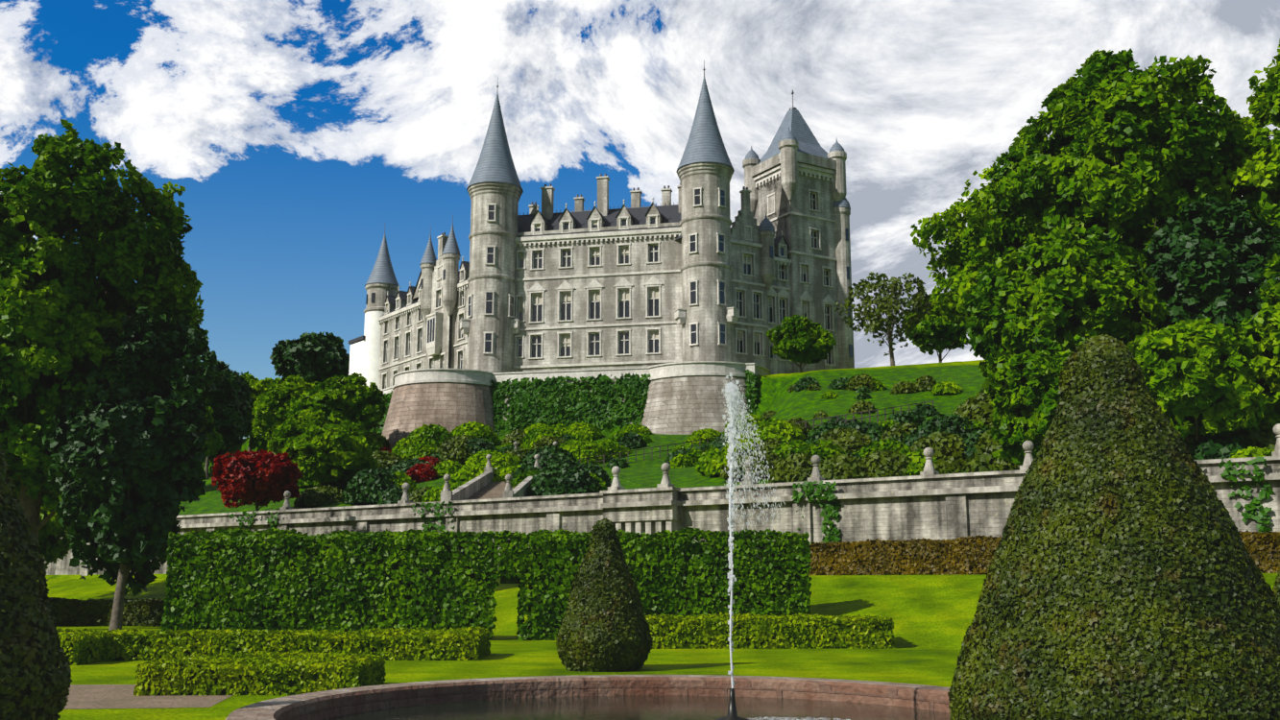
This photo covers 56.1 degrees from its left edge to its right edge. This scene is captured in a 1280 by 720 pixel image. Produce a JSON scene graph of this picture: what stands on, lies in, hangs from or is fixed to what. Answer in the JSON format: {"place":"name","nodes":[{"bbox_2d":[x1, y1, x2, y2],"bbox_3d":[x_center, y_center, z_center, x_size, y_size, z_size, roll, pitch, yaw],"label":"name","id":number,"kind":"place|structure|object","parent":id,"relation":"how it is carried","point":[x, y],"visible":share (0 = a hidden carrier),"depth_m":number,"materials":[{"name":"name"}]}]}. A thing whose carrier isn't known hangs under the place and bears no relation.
{"place":"outdoors","nodes":[
{"label":"outdoors","id":0,"kind":"place"},
{"bbox_2d":[63,684,232,709],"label":"gravel path","id":1,"kind":"structure","parent":0,"point":[101,696],"depth_m":19.29,"materials":[{"name":"beige gravel"}]},
{"bbox_2d":[0,0,1279,438],"label":"sky","id":2,"kind":"structure","parent":0,"point":[296,133],"materials":[{"name":"blue"}]},
{"bbox_2d":[37,360,1278,719],"bbox_3d":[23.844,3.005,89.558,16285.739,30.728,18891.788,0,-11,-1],"label":"ground","id":3,"kind":"structure","parent":0,"point":[932,615],"depth_m":41.48,"materials":[{"name":"green plant"}]},
{"bbox_2d":[0,441,72,719],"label":"yew cone","id":4,"kind":"object","parent":3,"relation":"on","point":[36,681],"visible":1,"depth_m":12.17,"materials":[{"name":"green plant"}]},
{"bbox_2d":[7,467,71,568],"bbox_3d":[-30.341,7.683,54.929,8.540,9.446,8.858,0,-11,-1],"label":"tree","id":5,"kind":"object","parent":3,"relation":"on","point":[53,545],"visible":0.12,"depth_m":55.20,"materials":[{"name":"green plant"}]},
{"bbox_2d":[56,627,147,665],"bbox_3d":[-14.512,7.066,29.436,3.346,0.985,4.154,0,-11,-1],"label":"box hedge","id":6,"kind":"object","parent":3,"relation":"on","point":[84,648],"visible":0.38,"depth_m":28.30,"materials":[{"name":"green plant"}]},
{"bbox_2d":[0,119,208,550],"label":"tree","id":7,"kind":"object","parent":3,"relation":"on","point":[61,304],"visible":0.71,"depth_m":47.74,"materials":[{"name":"green plant"}]},
{"bbox_2d":[48,597,170,626],"bbox_3d":[-27.985,11.457,54.310,13.521,1.522,1.681,0,-11,-1],"label":"dark hedge","id":8,"kind":"object","parent":3,"relation":"on","point":[136,612],"visible":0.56,"depth_m":53.80,"materials":[{"name":"green plant"}]},
{"bbox_2d":[41,305,218,630],"bbox_3d":[-19.765,4.136,46.928,5.962,13.426,6.411,0,-11,-1],"label":"tree","id":9,"kind":"object","parent":3,"relation":"on","point":[126,466],"visible":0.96,"depth_m":45.76,"materials":[{"name":"green plant"}]},
{"bbox_2d":[199,405,225,467],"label":"tree","id":10,"kind":"object","parent":3,"relation":"on","point":[215,438],"visible":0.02,"depth_m":127.68,"materials":[{"name":"green plant"}]},
{"bbox_2d":[199,360,255,479],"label":"tree","id":11,"kind":"object","parent":3,"relation":"on","point":[232,418],"visible":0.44,"depth_m":166.42,"materials":[{"name":"green plant"}]},
{"bbox_2d":[214,436,245,456],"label":"slope tree","id":12,"kind":"object","parent":3,"relation":"on","point":[220,450],"depth_m":190.90,"materials":[{"name":"green plant"}]},
{"bbox_2d":[211,449,302,511],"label":"red maple","id":13,"kind":"object","parent":3,"relation":"on","point":[261,477],"visible":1,"depth_m":94.35,"materials":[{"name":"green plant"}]},
{"bbox_2d":[133,651,386,696],"bbox_3d":[-6.590,5.591,21.199,3.832,0.848,2.524,0,-11,-1],"label":"box hedge","id":14,"kind":"object","parent":3,"relation":"on","point":[285,673],"visible":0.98,"depth_m":20.11,"materials":[{"name":"green plant"}]},
{"bbox_2d":[239,371,286,451],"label":"tree","id":15,"kind":"object","parent":3,"relation":"on","point":[257,386],"visible":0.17,"depth_m":177.96,"materials":[{"name":"green plant"}]},
{"bbox_2d":[251,374,315,446],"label":"tree","id":16,"kind":"object","parent":3,"relation":"on","point":[271,413],"visible":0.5,"depth_m":145.34,"materials":[{"name":"green plant"}]},
{"bbox_2d":[77,626,491,660],"bbox_3d":[-8.927,7.280,30.513,10.112,0.960,2.793,0,-11,-1],"label":"box hedge","id":17,"kind":"object","parent":3,"relation":"on","point":[468,643],"visible":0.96,"depth_m":29.34,"materials":[{"name":"green plant"}]},
{"bbox_2d":[269,331,349,385],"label":"tree","id":18,"kind":"object","parent":3,"relation":"on","point":[313,357],"visible":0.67,"depth_m":188.33,"materials":[{"name":"green plant"}]},
{"bbox_2d":[266,409,381,485],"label":"slope tree","id":19,"kind":"object","parent":3,"relation":"on","point":[316,447],"visible":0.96,"depth_m":101.02,"materials":[{"name":"green plant"}]},
{"bbox_2d":[159,528,501,639],"bbox_3d":[-10.403,7.673,40.813,11.345,3.985,2.032,0,-11,-1],"label":"tall hedge","id":20,"kind":"object","parent":3,"relation":"on","point":[237,578],"visible":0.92,"depth_m":40.18,"materials":[{"name":"green plant"}]},
{"bbox_2d":[492,530,526,583],"bbox_3d":[-4.431,6.745,41.106,1.140,1.816,1.866,0,-11,-1],"label":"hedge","id":21,"kind":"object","parent":20,"relation":"attached to","point":[509,561],"depth_m":40.34,"materials":[{"name":"green plant"}]},
{"bbox_2d":[288,372,387,431],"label":"tree","id":22,"kind":"object","parent":3,"relation":"on","point":[353,398],"visible":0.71,"depth_m":123.72,"materials":[{"name":"green plant"}]},
{"bbox_2d":[348,311,385,387],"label":"white building","id":23,"kind":"structure","parent":3,"relation":"on","point":[364,358],"depth_m":170.55,"materials":[{"name":"white paint"}]},
{"bbox_2d":[267,383,495,453],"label":"bastion","id":24,"kind":"object","parent":3,"relation":"on","point":[449,407],"visible":0.35,"depth_m":130.96,"materials":[{"name":"stone"}]},
{"bbox_2d":[465,482,513,500],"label":"stairs","id":25,"kind":"structure","parent":3,"relation":"on","point":[494,490],"depth_m":82.80,"materials":[{"name":"beige stone"}]},
{"bbox_2d":[440,441,557,501],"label":"hill stair walls","id":26,"kind":"structure","parent":3,"relation":"on","point":[467,490],"depth_m":78.14,"materials":[{"name":"grey stone"}]},
{"bbox_2d":[379,373,754,434],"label":"bastion","id":27,"kind":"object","parent":3,"relation":"on","point":[687,405],"depth_m":126.42,"materials":[{"name":"stone"}]},
{"bbox_2d":[368,368,757,435],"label":"ivy","id":28,"kind":"object","parent":27,"relation":"attached to","point":[529,396],"visible":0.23,"depth_m":131.13,"materials":[{"name":"green plant"}]},
{"bbox_2d":[380,361,770,394],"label":"terrace parapet","id":29,"kind":"structure","parent":27,"relation":"on","point":[655,372],"depth_m":131.49,"materials":[{"name":"beige stone"}]},
{"bbox_2d":[225,675,950,719],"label":"pool rim","id":30,"kind":"object","parent":3,"relation":"on","point":[266,710],"visible":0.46,"depth_m":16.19,"materials":[{"name":"stone"}]},
{"bbox_2d":[321,695,950,719],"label":"pool water","id":31,"kind":"structure","parent":30,"relation":"in","point":[644,708],"depth_m":15.75,"materials":[{"name":"black liquid"}]},
{"bbox_2d":[715,688,748,719],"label":"fountain nozzle","id":32,"kind":"object","parent":31,"relation":"on","point":[732,712],"visible":0.94,"depth_m":14.25,"materials":[{"name":"grey metal"}]},
{"bbox_2d":[721,372,785,688],"bbox_3d":[1.401,2.074,14.672,0.766,3.855,0.528,0,-11,-1],"label":"fountain jet","id":33,"kind":"object","parent":32,"relation":"on","point":[731,391],"visible":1,"depth_m":14.81,"materials":[{"name":"liquid"}]},
{"bbox_2d":[747,717,850,719],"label":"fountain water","id":34,"kind":"structure","parent":31,"relation":"on","point":[787,718],"depth_m":14.68,"materials":[{"name":"liquid"}]},
{"bbox_2d":[555,517,652,672],"bbox_3d":[-0.783,5.152,26.433,2.153,3.334,2.138,0,-11,-1],"label":"yew cone","id":35,"kind":"object","parent":3,"relation":"on","point":[604,627],"visible":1,"depth_m":25.76,"materials":[{"name":"green plant"}]},
{"bbox_2d":[363,139,854,389],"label":"castle walls","id":36,"kind":"structure","parent":3,"relation":"on","point":[707,266],"depth_m":144.73,"materials":[{"name":"beige stone"}]},
{"bbox_2d":[348,203,790,344],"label":"castle roofs","id":37,"kind":"structure","parent":36,"relation":"on","point":[670,214],"depth_m":148.56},
{"bbox_2d":[386,221,806,373],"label":"window blinds","id":38,"kind":"object","parent":36,"relation":"in","point":[597,296],"visible":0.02,"depth_m":144.25,"materials":[{"name":"white fabric"}]},
{"bbox_2d":[378,162,837,389],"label":"stone trim","id":39,"kind":"structure","parent":36,"relation":"attached to","point":[433,348],"depth_m":144.65,"materials":[{"name":"beige stone"}]},
{"bbox_2d":[364,76,850,288],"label":"turret roofs","id":40,"kind":"structure","parent":36,"relation":"on","point":[705,143],"depth_m":148.57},
{"bbox_2d":[384,59,796,235],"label":"castle finials","id":41,"kind":"object","parent":40,"relation":"on","point":[638,188],"visible":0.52,"depth_m":151.35,"materials":[{"name":"grey metal"}]},
{"bbox_2d":[384,192,831,388],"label":"window frames","id":42,"kind":"structure","parent":36,"relation":"in","point":[618,301],"depth_m":145.56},
{"bbox_2d":[365,189,852,388],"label":"windows","id":43,"kind":"structure","parent":42,"relation":"in","point":[489,309],"depth_m":144.05,"materials":[{"name":"black glass"}]},
{"bbox_2d":[44,459,1279,576],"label":"garden wall","id":44,"kind":"structure","parent":3,"relation":"on","point":[945,517],"depth_m":57.13,"materials":[{"name":"stone"}]},
{"bbox_2d":[64,423,1279,540],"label":"wall coping","id":45,"kind":"object","parent":44,"relation":"on","point":[649,527],"visible":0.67,"depth_m":59.91,"materials":[{"name":"grey stone"}]},
{"bbox_2d":[228,456,1274,542],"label":"climbing plants","id":46,"kind":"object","parent":44,"relation":"attached to","point":[1228,473],"depth_m":55.32,"materials":[{"name":"green plant"}]},
{"bbox_2d":[515,527,812,640],"bbox_3d":[0.865,7.705,41.016,10.183,3.996,2.018,0,-11,-1],"label":"tall hedge","id":47,"kind":"object","parent":3,"relation":"on","point":[684,573],"visible":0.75,"depth_m":40.42,"materials":[{"name":"green plant"}]},
{"bbox_2d":[579,400,933,467],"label":"hedge","id":48,"kind":"object","parent":3,"relation":"on","point":[813,425],"visible":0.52,"depth_m":97.34,"materials":[{"name":"green plant"}]},
{"bbox_2d":[644,611,895,649],"bbox_3d":[3.650,8.085,35.526,7.600,1.226,1.810,0,-11,-1],"label":"box hedge","id":49,"kind":"object","parent":3,"relation":"on","point":[753,631],"visible":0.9,"depth_m":34.82,"materials":[{"name":"green plant"}]},
{"bbox_2d":[292,373,1277,507],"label":"shrubs","id":50,"kind":"object","parent":3,"relation":"on","point":[948,451],"visible":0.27,"depth_m":80.13,"materials":[{"name":"green plant"}]},
{"bbox_2d":[296,391,1279,487],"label":"green shrubs","id":51,"kind":"object","parent":3,"relation":"on","point":[426,440],"visible":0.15,"depth_m":107.85,"materials":[{"name":"green plant"}]},
{"bbox_2d":[317,378,1279,502],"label":"shrubs","id":52,"kind":"object","parent":3,"relation":"on","point":[585,435],"visible":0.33,"depth_m":100.25,"materials":[{"name":"green plant"}]},
{"bbox_2d":[765,313,836,372],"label":"tree","id":53,"kind":"object","parent":3,"relation":"on","point":[801,339],"visible":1,"depth_m":127.52,"materials":[{"name":"green plant"}]},
{"bbox_2d":[339,375,1262,505],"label":"shrubs","id":54,"kind":"object","parent":3,"relation":"on","point":[563,471],"depth_m":90.30,"materials":[{"name":"plant"}]},
{"bbox_2d":[833,271,934,365],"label":"tree","id":55,"kind":"object","parent":3,"relation":"on","point":[875,319],"visible":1,"depth_m":135.86,"materials":[{"name":"green plant"}]},
{"bbox_2d":[903,292,967,362],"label":"tree","id":56,"kind":"object","parent":3,"relation":"on","point":[935,329],"visible":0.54,"depth_m":151.35,"materials":[{"name":"green plant"}]},
{"bbox_2d":[910,155,1104,347],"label":"tree","id":57,"kind":"object","parent":3,"relation":"on","point":[954,259],"visible":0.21,"depth_m":84.14,"materials":[{"name":"green plant"}]},
{"bbox_2d":[981,334,1085,465],"bbox_3d":[21.129,2.780,61.522,6.674,7.737,6.431,-10,-15,43],"label":"tree","id":58,"kind":"object","parent":3,"relation":"on","point":[1026,383],"visible":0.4,"depth_m":60.41,"materials":[{"name":"green plant"}]},
{"bbox_2d":[808,530,1279,575],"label":"beech hedge","id":59,"kind":"object","parent":3,"relation":"on","point":[972,555],"visible":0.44,"depth_m":47.76,"materials":[{"name":"brown"}]},
{"bbox_2d":[960,224,1169,408],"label":"tree","id":60,"kind":"object","parent":3,"relation":"on","point":[1048,298],"visible":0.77,"depth_m":65.07,"materials":[{"name":"green plant"}]},
{"bbox_2d":[947,334,1279,719],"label":"yew cone","id":61,"kind":"object","parent":3,"relation":"on","point":[1124,579],"visible":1,"depth_m":10.85,"materials":[{"name":"green plant"}]},
{"bbox_2d":[960,48,1279,314],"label":"tree","id":62,"kind":"object","parent":3,"relation":"on","point":[1103,171],"visible":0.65,"depth_m":70.87,"materials":[{"name":"green plant"}]},
{"bbox_2d":[1127,317,1265,450],"bbox_3d":[27.038,1.902,59.215,7.032,8.350,6.869,0,-11,-1],"label":"tree","id":63,"kind":"object","parent":3,"relation":"on","point":[1193,370],"visible":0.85,"depth_m":57.33,"materials":[{"name":"green plant"}]},
{"bbox_2d":[1116,193,1279,393],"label":"tree","id":64,"kind":"object","parent":3,"relation":"on","point":[1187,269],"visible":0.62,"depth_m":65.21,"materials":[{"name":"green plant"}]},
{"bbox_2d":[1193,39,1279,236],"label":"tree","id":65,"kind":"object","parent":3,"relation":"on","point":[1260,158],"visible":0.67,"depth_m":70.39,"materials":[{"name":"green plant"}]},
{"bbox_2d":[1234,253,1279,399],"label":"tree","id":66,"kind":"object","parent":3,"relation":"on","point":[1266,326],"visible":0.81,"depth_m":61.51,"materials":[{"name":"green plant"}]},
{"bbox_2d":[1272,570,1279,603],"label":"yew cone","id":67,"kind":"object","parent":3,"relation":"on","point":[1276,589],"visible":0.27,"depth_m":29.77,"materials":[{"name":"green plant"}]}
]}

